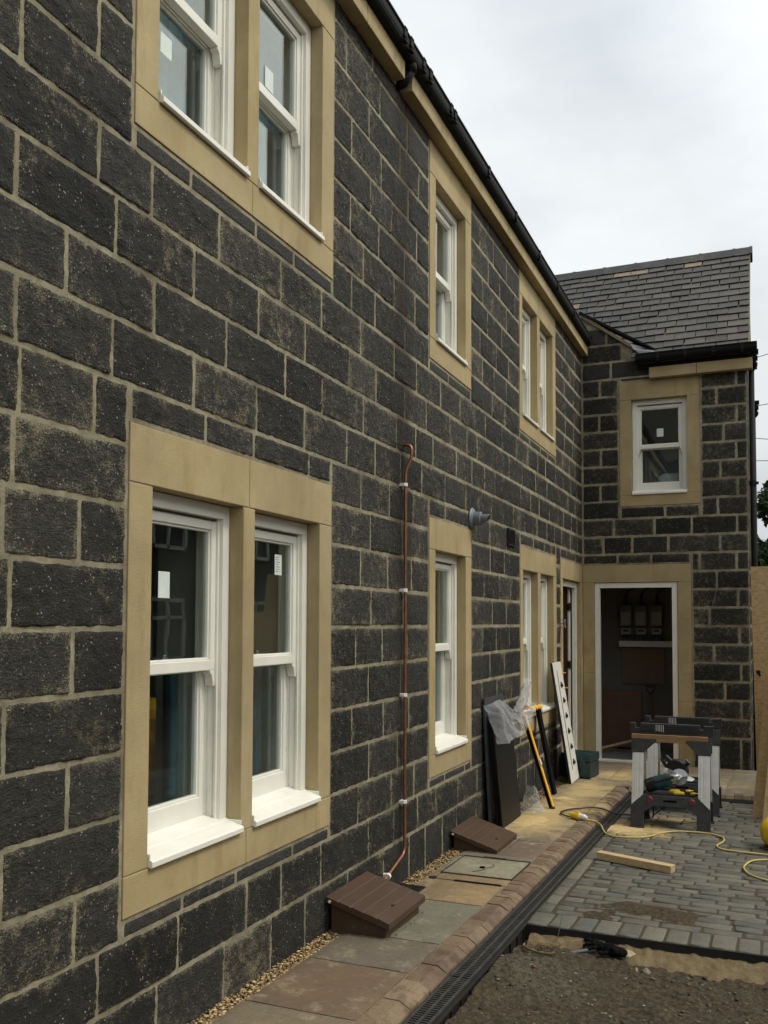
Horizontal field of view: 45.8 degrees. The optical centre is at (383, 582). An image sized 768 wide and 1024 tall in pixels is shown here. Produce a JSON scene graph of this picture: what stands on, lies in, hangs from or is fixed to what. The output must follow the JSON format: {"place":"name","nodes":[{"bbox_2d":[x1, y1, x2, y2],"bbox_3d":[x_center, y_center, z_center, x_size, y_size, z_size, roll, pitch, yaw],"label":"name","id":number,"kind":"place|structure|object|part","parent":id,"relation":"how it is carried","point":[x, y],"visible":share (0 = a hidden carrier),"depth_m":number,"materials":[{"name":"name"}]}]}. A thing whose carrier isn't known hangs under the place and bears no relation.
{"place":"outdoors","nodes":[
{"label":"outdoors","id":0,"kind":"place"},
{"bbox_2d":[190,778,568,1023],"bbox_3d":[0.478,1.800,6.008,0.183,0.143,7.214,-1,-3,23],"label":"gravel","id":1,"kind":"structure","parent":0,"point":[244,992],"depth_m":4.02,"materials":[{"name":"beige gravel"}]},
{"bbox_2d":[325,871,424,937],"bbox_3d":[-0.036,1.637,4.544,0.335,0.227,0.494,-1,-3,23],"label":"meter box","id":2,"kind":"object","parent":1,"relation":"on","point":[366,903],"visible":0.91,"depth_m":4.42,"materials":[{"name":"brown plastic"}]},
{"bbox_2d":[398,883,424,891],"bbox_3d":[0.125,1.762,5.129,0.158,0.064,0.180,-1,-3,23],"label":"gully grate","id":3,"kind":"object","parent":1,"relation":"on","point":[417,888],"visible":0.27,"depth_m":5.18,"materials":[{"name":"black plastic"}]},
{"bbox_2d":[450,816,516,853],"bbox_3d":[0.692,1.771,6.289,0.330,0.184,0.524,-1,-3,23],"label":"meter box","id":4,"kind":"object","parent":1,"relation":"on","point":[473,833],"visible":0.93,"depth_m":6.18,"materials":[{"name":"brown plastic"}]},
{"bbox_2d":[482,694,502,824],"bbox_3d":[0.870,1.370,7.070,0.063,0.964,0.540,-1,-3,23],"label":"black board","id":5,"kind":"object","parent":1,"relation":"on","point":[489,704],"visible":0.49,"depth_m":6.87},
{"bbox_2d":[488,715,500,826],"bbox_3d":[0.835,1.427,6.871,0.095,0.835,0.030,-1,-3,23],"label":"black board","id":6,"kind":"object","parent":1,"relation":"on","point":[497,813],"visible":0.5,"depth_m":6.85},
{"bbox_2d":[210,761,756,1023],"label":"path","id":7,"kind":"structure","parent":0,"point":[355,983],"depth_m":4.31,"materials":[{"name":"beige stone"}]},
{"bbox_2d":[337,838,519,940],"bbox_3d":[0.377,1.748,5.394,0.288,0.044,2.396,-1,-3,23],"label":"box grit","id":8,"kind":"object","parent":7,"relation":"on","point":[422,912],"visible":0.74,"depth_m":4.51,"materials":[{"name":"beige gravel"}]},
{"bbox_2d":[429,855,530,886],"bbox_3d":[0.598,1.772,5.590,0.477,0.031,0.622,-1,-3,23],"label":"manhole frame","id":9,"kind":"object","parent":7,"relation":"on","point":[473,882],"visible":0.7,"depth_m":5.45,"materials":[{"name":"metal"}]},
{"bbox_2d":[511,811,559,829],"bbox_3d":[1.178,1.870,7.136,0.380,0.033,1.460,-1,-3,23],"label":"sawdust","id":10,"kind":"object","parent":7,"relation":"on","point":[535,820],"visible":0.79,"depth_m":7.07,"materials":[{"name":"brown wood"}]},
{"bbox_2d":[490,706,520,827],"bbox_3d":[0.947,1.421,7.058,0.098,0.865,0.540,-1,-3,23],"label":"black board","id":11,"kind":"object","parent":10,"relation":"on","point":[507,780],"visible":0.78,"depth_m":7.00,"materials":[{"name":"black plastic"}]},
{"bbox_2d":[497,680,532,741],"bbox_3d":[1.037,1.008,7.268,0.164,0.442,1.162,-1,-3,23],"label":"polythene wrap","id":12,"kind":"object","parent":11,"relation":"on","point":[517,718],"visible":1,"depth_m":7.13,"materials":[{"name":"grey"}]},
{"bbox_2d":[520,787,544,808],"bbox_3d":[1.210,1.768,7.463,0.215,0.217,0.314,-1,-3,23],"label":"polythene scrap","id":13,"kind":"object","parent":10,"relation":"on","point":[535,803],"visible":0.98,"depth_m":7.48,"materials":[{"name":"grey"}]},
{"bbox_2d":[522,715,554,808],"bbox_3d":[1.311,1.530,7.746,0.044,0.765,0.381,2,-3,-35],"label":"spirit level","id":14,"kind":"object","parent":7,"relation":"on","point":[537,759],"visible":1,"depth_m":7.73,"materials":[{"name":"yellow metal"}]},
{"bbox_2d":[535,708,556,794],"bbox_3d":[1.496,1.559,8.389,0.223,0.769,0.103,-2,-3,40],"label":"black strip","id":15,"kind":"object","parent":7,"relation":"on","point":[546,752],"visible":0.88,"depth_m":8.36,"materials":[{"name":"plastic"}]},
{"bbox_2d":[354,786,753,1023],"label":"kerb","id":16,"kind":"structure","parent":7,"relation":"on","point":[411,992],"depth_m":4.46,"materials":[{"name":"brick"}]},
{"bbox_2d":[569,811,587,819],"bbox_3d":[1.530,1.835,7.139,0.157,0.064,0.060,-2,-4,45],"label":"cable connector","id":17,"kind":"object","parent":16,"relation":"on","point":[577,815],"visible":1,"depth_m":7.12,"materials":[{"name":"yellow plastic"}]},
{"bbox_2d":[750,566,767,763],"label":"osb sheet","id":18,"kind":"object","parent":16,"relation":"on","point":[759,588],"visible":0.76,"depth_m":8.39,"materials":[{"name":"brown wood"}]},
{"bbox_2d":[368,796,753,1017],"bbox_3d":[1.728,1.793,5.905,1.424,0.102,5.970,-1,-3,23],"label":"scattered grit","id":19,"kind":"object","parent":7,"relation":"on","point":[553,915],"visible":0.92,"depth_m":5.05,"materials":[{"name":"beige gravel"}]},
{"bbox_2d":[554,796,574,799],"bbox_3d":[1.603,1.933,8.138,0.300,0.025,0.880,-1,-3,23],"label":"sawdust","id":20,"kind":"object","parent":7,"relation":"on","point":[563,797],"visible":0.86,"depth_m":8.09,"materials":[{"name":"brown wood"}]},
{"bbox_2d":[550,661,578,783],"bbox_3d":[1.827,1.397,9.159,0.206,1.178,0.475,-1,-3,23],"label":"plastic board","id":21,"kind":"object","parent":7,"relation":"on","point":[564,722],"visible":1,"depth_m":9.08,"materials":[{"name":"white plastic"}]},
{"bbox_2d":[561,749,598,778],"bbox_3d":[2.027,1.879,9.421,0.314,0.250,0.335,-1,-3,31],"label":"bucket","id":22,"kind":"object","parent":7,"relation":"on","point":[588,763],"visible":0.6,"depth_m":9.29,"materials":[{"name":"green plastic"}]},
{"bbox_2d":[524,704,542,710],"bbox_3d":[1.357,1.138,8.277,0.117,0.066,0.363,-1,-3,23],"label":"yellow cloth","id":23,"kind":"object","parent":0,"point":[533,708],"visible":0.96,"depth_m":8.18,"materials":[{"name":"yellow fabric"}]},
{"bbox_2d":[390,0,767,540],"label":"sky","id":24,"kind":"structure","parent":0,"point":[617,132],"materials":[{"name":"white"}]},
{"bbox_2d":[445,941,767,1023],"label":"soil","id":25,"kind":"structure","parent":0,"point":[523,999],"depth_m":3.97,"materials":[{"name":"brown soil"}]},
{"bbox_2d":[522,942,553,954],"bbox_3d":[0.743,1.797,4.450,0.181,0.022,0.061,-2,-3,43],"label":"curved stick","id":26,"kind":"object","parent":25,"relation":"on","point":[536,951],"visible":1,"depth_m":4.42,"materials":[{"name":"brown wood"}]},
{"bbox_2d":[525,939,565,953],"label":"twig litter","id":27,"kind":"object","parent":25,"relation":"on","point":[540,945],"visible":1,"depth_m":4.49,"materials":[{"name":"brown wood"}]},
{"bbox_2d":[571,949,595,952],"bbox_3d":[0.973,1.812,4.464,0.134,0.037,0.018,0,-3,5],"label":"metal rod","id":28,"kind":"object","parent":25,"relation":"on","point":[582,951],"visible":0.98,"depth_m":4.46,"materials":[{"name":"grey metal"}]},
{"bbox_2d":[582,937,627,956],"bbox_3d":[1.074,1.789,4.445,0.236,0.058,0.109,-2,-3,43],"label":"work glove","id":29,"kind":"object","parent":25,"relation":"on","point":[606,948],"visible":1,"depth_m":4.43,"materials":[{"name":"black fabric"}]},
{"bbox_2d":[461,946,767,1023],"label":"loose stones","id":30,"kind":"object","parent":25,"relation":"on","point":[610,1016],"visible":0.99,"depth_m":3.99,"materials":[{"name":"gravel"}]},
{"bbox_2d":[623,949,634,958],"bbox_3d":[1.186,1.817,4.426,0.084,0.052,0.066,-1,-3,23],"label":"rock","id":31,"kind":"object","parent":25,"relation":"on","point":[630,954],"visible":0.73,"depth_m":4.41,"materials":[{"name":"beige stone"}]},
{"bbox_2d":[641,968,650,974],"bbox_3d":[1.226,1.826,4.253,0.044,0.045,0.038,-1,-3,23],"label":"rock","id":32,"kind":"object","parent":25,"relation":"on","point":[645,971],"visible":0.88,"depth_m":4.24,"materials":[{"name":"beige stone"}]},
{"bbox_2d":[525,924,767,963],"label":"paving edge","id":33,"kind":"object","parent":25,"relation":"on","point":[713,953],"visible":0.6,"depth_m":4.42,"materials":[{"name":"black plastic"}]},
{"bbox_2d":[526,933,767,984],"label":"concrete haunch","id":34,"kind":"object","parent":25,"relation":"on","point":[716,969],"visible":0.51,"depth_m":4.31,"materials":[{"name":"beige concrete"}]},
{"bbox_2d":[527,801,767,954],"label":"block paving","id":35,"kind":"structure","parent":0,"point":[749,923],"depth_m":5.42,"materials":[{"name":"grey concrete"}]},
{"bbox_2d":[569,911,624,923],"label":"spilt soil","id":36,"kind":"structure","parent":35,"relation":"on","point":[599,916],"depth_m":4.78,"materials":[{"name":"brown soil"}]},
{"bbox_2d":[560,806,653,816],"bbox_3d":[1.812,1.800,7.418,0.804,0.280,0.370,1,-3,-8],"label":"tool cable","id":37,"kind":"object","parent":35,"relation":"on","point":[596,808],"visible":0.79,"depth_m":7.54,"materials":[{"name":"black plastic"}]},
{"bbox_2d":[596,850,674,873],"bbox_3d":[1.617,1.802,5.864,0.520,0.046,0.062,-2,-3,43],"label":"timber offcut","id":38,"kind":"object","parent":35,"relation":"on","point":[637,862],"visible":1,"depth_m":5.83,"materials":[{"name":"brown wood"}]},
{"bbox_2d":[607,825,664,835],"bbox_3d":[1.869,1.905,6.986,0.760,0.026,0.480,-1,-3,23],"label":"sawdust","id":39,"kind":"object","parent":35,"relation":"on","point":[625,829],"visible":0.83,"depth_m":6.96,"materials":[{"name":"brown wood"}]},
{"bbox_2d":[593,901,711,926],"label":"spilt soil","id":40,"kind":"structure","parent":35,"relation":"on","point":[673,916],"depth_m":4.84,"materials":[{"name":"brown soil"}]},
{"bbox_2d":[629,722,714,832],"bbox_3d":[2.278,1.520,7.196,0.630,0.790,0.463,-1,-3,23],"label":"sawhorse","id":41,"kind":"object","parent":35,"relation":"on","point":[699,806],"visible":0.98,"depth_m":7.10,"materials":[{"name":"black plastic"}]},
{"bbox_2d":[644,769,687,791],"bbox_3d":[2.221,1.554,7.167,0.336,0.125,0.192,-21,-26,15],"label":"angle grinder","id":42,"kind":"object","parent":41,"relation":"on","point":[665,780],"visible":1,"depth_m":7.15,"materials":[{"name":"teal plastic"}]},
{"bbox_2d":[632,733,707,743],"bbox_3d":[2.250,1.237,7.170,0.576,0.058,0.033,-1,-3,23],"label":"batten","id":43,"kind":"object","parent":41,"relation":"attached to","point":[671,739],"visible":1,"depth_m":7.15,"materials":[{"name":"brown wood"}]},
{"bbox_2d":[669,789,697,792],"bbox_3d":[2.366,1.645,7.153,0.247,0.035,0.050,0,-3,7],"label":"bar clamp","id":44,"kind":"object","parent":41,"relation":"on","point":[682,790],"visible":0.62,"depth_m":7.14,"materials":[{"name":"yellow plastic"}]},
{"bbox_2d":[673,791,697,795],"bbox_3d":[2.372,1.643,7.056,0.247,0.035,0.050,-1,-3,18],"label":"bar clamp","id":45,"kind":"object","parent":41,"relation":"on","point":[683,793],"visible":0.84,"depth_m":7.05,"materials":[{"name":"yellow plastic"}]},
{"bbox_2d":[587,819,767,880],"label":"extension cable","id":46,"kind":"object","parent":35,"relation":"on","point":[745,870],"visible":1,"depth_m":6.67,"materials":[{"name":"yellow rubber"}]},
{"bbox_2d":[645,715,722,816],"bbox_3d":[2.593,1.564,7.870,0.630,0.790,0.463,-1,-3,23],"label":"sawhorse","id":47,"kind":"object","parent":35,"relation":"on","point":[653,761],"visible":0.6,"depth_m":7.79,"materials":[{"name":"black plastic"}]},
{"bbox_2d":[660,755,694,780],"bbox_3d":[2.549,1.582,7.865,0.308,0.219,0.210,25,22,33],"label":"circular saw","id":48,"kind":"object","parent":47,"relation":"on","point":[671,765],"visible":0.76,"depth_m":7.82,"materials":[{"name":"metal"}]},
{"bbox_2d":[752,665,767,817],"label":"osb sheet","id":49,"kind":"object","parent":35,"relation":"on","point":[760,786],"visible":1,"depth_m":7.53,"materials":[{"name":"beige wood"}]},
{"bbox_2d":[757,702,763,762],"bbox_3d":[3.733,1.516,7.785,1.000,0.920,0.020,1,-6,21],"label":"osb sheet","id":50,"kind":"object","parent":35,"relation":"on","point":[759,713],"visible":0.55,"depth_m":7.97,"materials":[{"name":"beige wood"}]},
{"bbox_2d":[760,817,767,850],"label":"site transformer","id":51,"kind":"object","parent":35,"relation":"on","point":[764,830],"visible":1,"depth_m":6.33,"materials":[{"name":"yellow plastic"}]},
{"bbox_2d":[762,767,767,820],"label":"osb sheet","id":52,"kind":"object","parent":35,"relation":"on","point":[765,811],"depth_m":7.28,"materials":[{"name":"beige wood"}]},
{"label":"ground","id":53,"kind":"structure","parent":0,"visible":0},
{"bbox_2d":[0,0,758,1023],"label":"stone house","id":54,"kind":"structure","parent":53,"relation":"on","point":[280,284],"depth_m":4.33,"materials":[{"name":"stone"}]},
{"bbox_2d":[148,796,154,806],"bbox_3d":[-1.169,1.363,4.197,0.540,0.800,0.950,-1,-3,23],"label":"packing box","id":55,"kind":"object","parent":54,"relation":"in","point":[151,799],"depth_m":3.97,"materials":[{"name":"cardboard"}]},
{"bbox_2d":[148,697,155,796],"bbox_3d":[-1.049,0.785,4.203,0.441,0.500,0.492,-1,-3,23],"label":"rubble bag","id":56,"kind":"object","parent":55,"relation":"on","point":[152,730],"visible":0.07,"depth_m":4.04,"materials":[{"name":"black plastic"}]},
{"bbox_2d":[147,491,243,868],"bbox_3d":[-0.827,0.391,3.503,0.316,1.428,0.601,-1,-3,23],"label":"sash window","id":57,"kind":"structure","parent":54,"relation":"in","point":[190,817],"depth_m":3.69,"materials":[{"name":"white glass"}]},
{"bbox_2d":[157,0,250,177],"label":"sash window","id":58,"kind":"structure","parent":54,"relation":"in","point":[182,31],"depth_m":3.81,"materials":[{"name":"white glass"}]},
{"bbox_2d":[252,513,320,827],"bbox_3d":[-0.558,0.420,4.146,0.316,1.428,0.601,-1,-3,23],"label":"sash window","id":59,"kind":"structure","parent":54,"relation":"in","point":[279,792],"depth_m":4.34,"materials":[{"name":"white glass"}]},
{"bbox_2d":[257,0,324,241],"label":"sash window","id":60,"kind":"structure","parent":54,"relation":"in","point":[291,118],"depth_m":4.45,"materials":[{"name":"white glass"}]},
{"bbox_2d":[383,444,412,879],"bbox_3d":[0.013,0.432,5.100,0.091,2.547,0.611,-1,-3,23],"label":"copper pipe","id":61,"kind":"object","parent":54,"relation":"attached to","point":[403,801],"visible":0.96,"depth_m":5.34,"materials":[{"name":"orange metal"}]},
{"bbox_2d":[435,552,467,754],"bbox_3d":[0.379,0.469,6.261,0.219,1.331,0.650,-1,-3,23],"label":"sash window","id":62,"kind":"structure","parent":54,"relation":"in","point":[446,737],"depth_m":6.50,"materials":[{"name":"white glass"}]},
{"bbox_2d":[435,194,467,365],"bbox_3d":[0.388,-2.128,6.376,0.219,1.097,0.650,-1,-3,23],"label":"sash window","id":63,"kind":"structure","parent":54,"relation":"in","point":[446,223],"depth_m":6.61,"materials":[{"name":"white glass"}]},
{"bbox_2d":[469,508,490,528],"bbox_3d":[0.712,-0.468,6.668,0.141,0.160,0.160,1,-2,23],"label":"flue","id":64,"kind":"object","parent":54,"relation":"attached to","point":[477,518],"visible":1,"depth_m":6.64,"materials":[{"name":"grey plastic"}]},
{"bbox_2d":[507,528,515,546],"bbox_3d":[1.070,-0.379,7.715,0.044,0.144,0.210,-1,-3,23],"label":"air vent","id":65,"kind":"object","parent":54,"relation":"attached to","point":[508,536],"visible":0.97,"depth_m":7.68,"materials":[{"name":"black plastic"}]},
{"bbox_2d":[522,306,538,427],"bbox_3d":[1.277,-2.030,8.502,0.219,1.097,0.573,-1,-3,23],"label":"sash window","id":66,"kind":"structure","parent":54,"relation":"in","point":[525,316],"depth_m":8.71,"materials":[{"name":"white glass"}]},
{"bbox_2d":[523,572,538,717],"bbox_3d":[1.268,0.567,8.386,0.219,1.331,0.573,-1,-3,23],"label":"sash window","id":67,"kind":"structure","parent":54,"relation":"in","point":[526,576],"depth_m":8.59,"materials":[{"name":"white glass"}]},
{"bbox_2d":[540,330,554,440],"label":"sash window","id":68,"kind":"structure","parent":54,"relation":"in","point":[542,337],"depth_m":9.35,"materials":[{"name":"white wood"}]},
{"bbox_2d":[541,575,555,712],"bbox_3d":[1.533,0.596,9.020,0.219,1.331,0.578,-1,-3,23],"label":"sash window","id":69,"kind":"structure","parent":54,"relation":"in","point":[546,705],"depth_m":9.23,"materials":[{"name":"white wood"}]},
{"bbox_2d":[563,589,570,722],"bbox_3d":[1.791,1.022,10.694,0.826,1.880,0.065,-1,-3,23],"label":"open door","id":70,"kind":"structure","parent":54,"relation":"in","point":[566,592],"depth_m":10.55,"materials":[{"name":"black plastic"}]},
{"bbox_2d":[602,740,631,749],"bbox_3d":[2.972,2.029,11.412,0.730,0.183,0.044,1,-3,-11],"label":"pine batten","id":71,"kind":"object","parent":54,"relation":"on","point":[616,744],"visible":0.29,"depth_m":11.39,"materials":[{"name":"beige wood"}]},
{"bbox_2d":[602,689,641,747],"bbox_3d":[3.068,1.758,11.728,0.500,0.730,0.046,-1,-3,23],"label":"spare door","id":72,"kind":"structure","parent":54,"relation":"attached to","point":[621,710],"depth_m":11.72,"materials":[{"name":"brown wood"}]},
{"bbox_2d":[606,696,613,740],"bbox_3d":[2.926,1.764,11.766,0.090,0.580,0.006,-1,-3,23],"label":"door panel","id":73,"kind":"structure","parent":72,"relation":"in","point":[609,699],"depth_m":11.76,"materials":[{"name":"brown wood"}]},
{"bbox_2d":[617,696,623,741],"bbox_3d":[3.046,1.763,11.715,0.090,0.580,0.006,-1,-3,23],"label":"door panel","id":74,"kind":"structure","parent":72,"relation":"in","point":[620,699],"depth_m":11.71,"materials":[{"name":"brown wood"}]},
{"bbox_2d":[602,689,641,747],"bbox_3d":[3.069,1.758,11.731,0.500,0.730,0.040,-1,-3,23],"label":"door slab","id":75,"kind":"structure","parent":72,"relation":"in","point":[625,693],"depth_m":11.72,"materials":[{"name":"brown wood"}]},
{"bbox_2d":[628,697,634,739],"bbox_3d":[3.175,1.761,11.661,0.090,0.580,0.006,-1,-3,23],"label":"door panel","id":76,"kind":"structure","parent":72,"relation":"in","point":[631,700],"depth_m":11.66,"materials":[{"name":"brown wood"}]},
{"bbox_2d":[621,628,631,633],"bbox_3d":[3.154,0.637,11.832,0.120,0.080,0.103,-1,-3,23],"label":"meter","id":77,"kind":"object","parent":54,"relation":"attached to","point":[626,630],"visible":1,"depth_m":11.79,"materials":[{"name":"black plastic"}]},
{"bbox_2d":[620,588,635,625],"bbox_3d":[3.171,0.318,11.821,0.199,0.506,0.117,-1,-3,23],"label":"meter cabinet","id":78,"kind":"object","parent":54,"relation":"attached to","point":[626,617],"visible":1,"depth_m":11.78,"materials":[{"name":"grey paint"}]},
{"bbox_3d":[3.127,0.469,11.774,0.120,0.170,0.008,-1,-3,23],"label":"cabinet door","id":79,"kind":"part","parent":78,"relation":"part of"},
{"bbox_2d":[636,628,646,633],"bbox_3d":[3.329,0.634,11.759,0.120,0.080,0.103,-1,-3,23],"label":"meter","id":80,"kind":"object","parent":54,"relation":"attached to","point":[641,630],"visible":1,"depth_m":11.71,"materials":[{"name":"black plastic"}]},
{"bbox_2d":[635,588,650,625],"bbox_3d":[3.346,0.316,11.748,0.199,0.506,0.117,-1,-3,23],"label":"meter cabinet","id":81,"kind":"object","parent":54,"relation":"attached to","point":[641,614],"visible":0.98,"depth_m":11.71,"materials":[{"name":"grey paint"}]},
{"bbox_3d":[3.302,0.467,11.700,0.120,0.170,0.008,-1,-3,23],"label":"cabinet door","id":82,"kind":"part","parent":81,"relation":"part of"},
{"bbox_2d":[622,633,663,640],"bbox_3d":[3.347,0.719,11.738,0.526,0.114,0.029,-1,-3,23],"label":"wiring","id":83,"kind":"object","parent":54,"relation":"attached to","point":[642,638],"visible":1,"depth_m":11.75,"materials":[{"name":"black plastic"}]},
{"bbox_2d":[622,647,664,684],"bbox_3d":[3.355,1.080,11.766,0.540,0.470,0.028,-1,-3,23],"label":"wall board","id":84,"kind":"object","parent":54,"relation":"attached to","point":[641,665],"depth_m":11.75,"materials":[{"name":"brown wood"}]},
{"bbox_2d":[619,641,671,646],"bbox_3d":[3.376,0.796,11.722,0.660,0.075,0.119,-1,-3,23],"label":"cable trunking","id":85,"kind":"object","parent":54,"relation":"attached to","point":[645,643],"visible":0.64,"depth_m":11.67,"materials":[{"name":"white plastic"}]},
{"bbox_2d":[646,686,654,750],"bbox_3d":[3.391,1.719,11.498,0.165,0.810,0.115,-1,-3,23],"label":"garden spade","id":86,"kind":"object","parent":54,"relation":"in","point":[650,702],"visible":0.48,"depth_m":11.53,"materials":[{"name":"black plastic"}]},
{"bbox_2d":[652,628,661,634],"bbox_3d":[3.509,0.632,11.684,0.120,0.080,0.103,-1,-3,23],"label":"meter","id":87,"kind":"object","parent":54,"relation":"attached to","point":[656,631],"visible":1,"depth_m":11.64,"materials":[{"name":"black plastic"}]},
{"bbox_2d":[650,588,666,625],"bbox_3d":[3.526,0.313,11.673,0.199,0.506,0.117,-1,-3,23],"label":"meter cabinet","id":88,"kind":"object","parent":54,"relation":"attached to","point":[656,614],"visible":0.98,"depth_m":11.63,"materials":[{"name":"grey paint"}]},
{"bbox_3d":[3.482,0.464,11.625,0.120,0.170,0.008,-1,-3,23],"label":"cabinet door","id":89,"kind":"part","parent":88,"relation":"part of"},
{"bbox_2d":[632,397,687,494],"bbox_3d":[3.211,-1.572,10.583,0.612,1.120,0.219,-1,-3,23],"label":"sash window","id":90,"kind":"structure","parent":54,"relation":"in","point":[681,486],"depth_m":10.59,"materials":[{"name":"white wood"}]},
{"bbox_2d":[658,473,678,481],"bbox_3d":[3.414,-1.179,10.821,0.300,0.240,0.120,-1,-3,23],"label":"pillow","id":91,"kind":"object","parent":54,"relation":"on","point":[668,477],"visible":0.38,"depth_m":10.78,"materials":[{"name":"white fabric"}]},
{"bbox_2d":[708,571,721,625],"bbox_3d":[3.723,0.182,10.173,0.194,0.621,0.065,-1,-3,23],"label":"loose cable","id":92,"kind":"object","parent":54,"relation":"attached to","point":[713,601],"visible":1,"depth_m":10.18,"materials":[{"name":"grey plastic"}]},
{"bbox_2d":[402,794,753,1023],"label":"drainage channel","id":93,"kind":"object","parent":53,"relation":"on","point":[445,999],"visible":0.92,"depth_m":4.39,"materials":[{"name":"black plastic"}]},
{"bbox_2d":[757,480,767,566],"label":"tree","id":94,"kind":"object","parent":53,"relation":"on","point":[762,507],"visible":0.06,"depth_m":16.89,"materials":[{"name":"green plant"}]}
]}

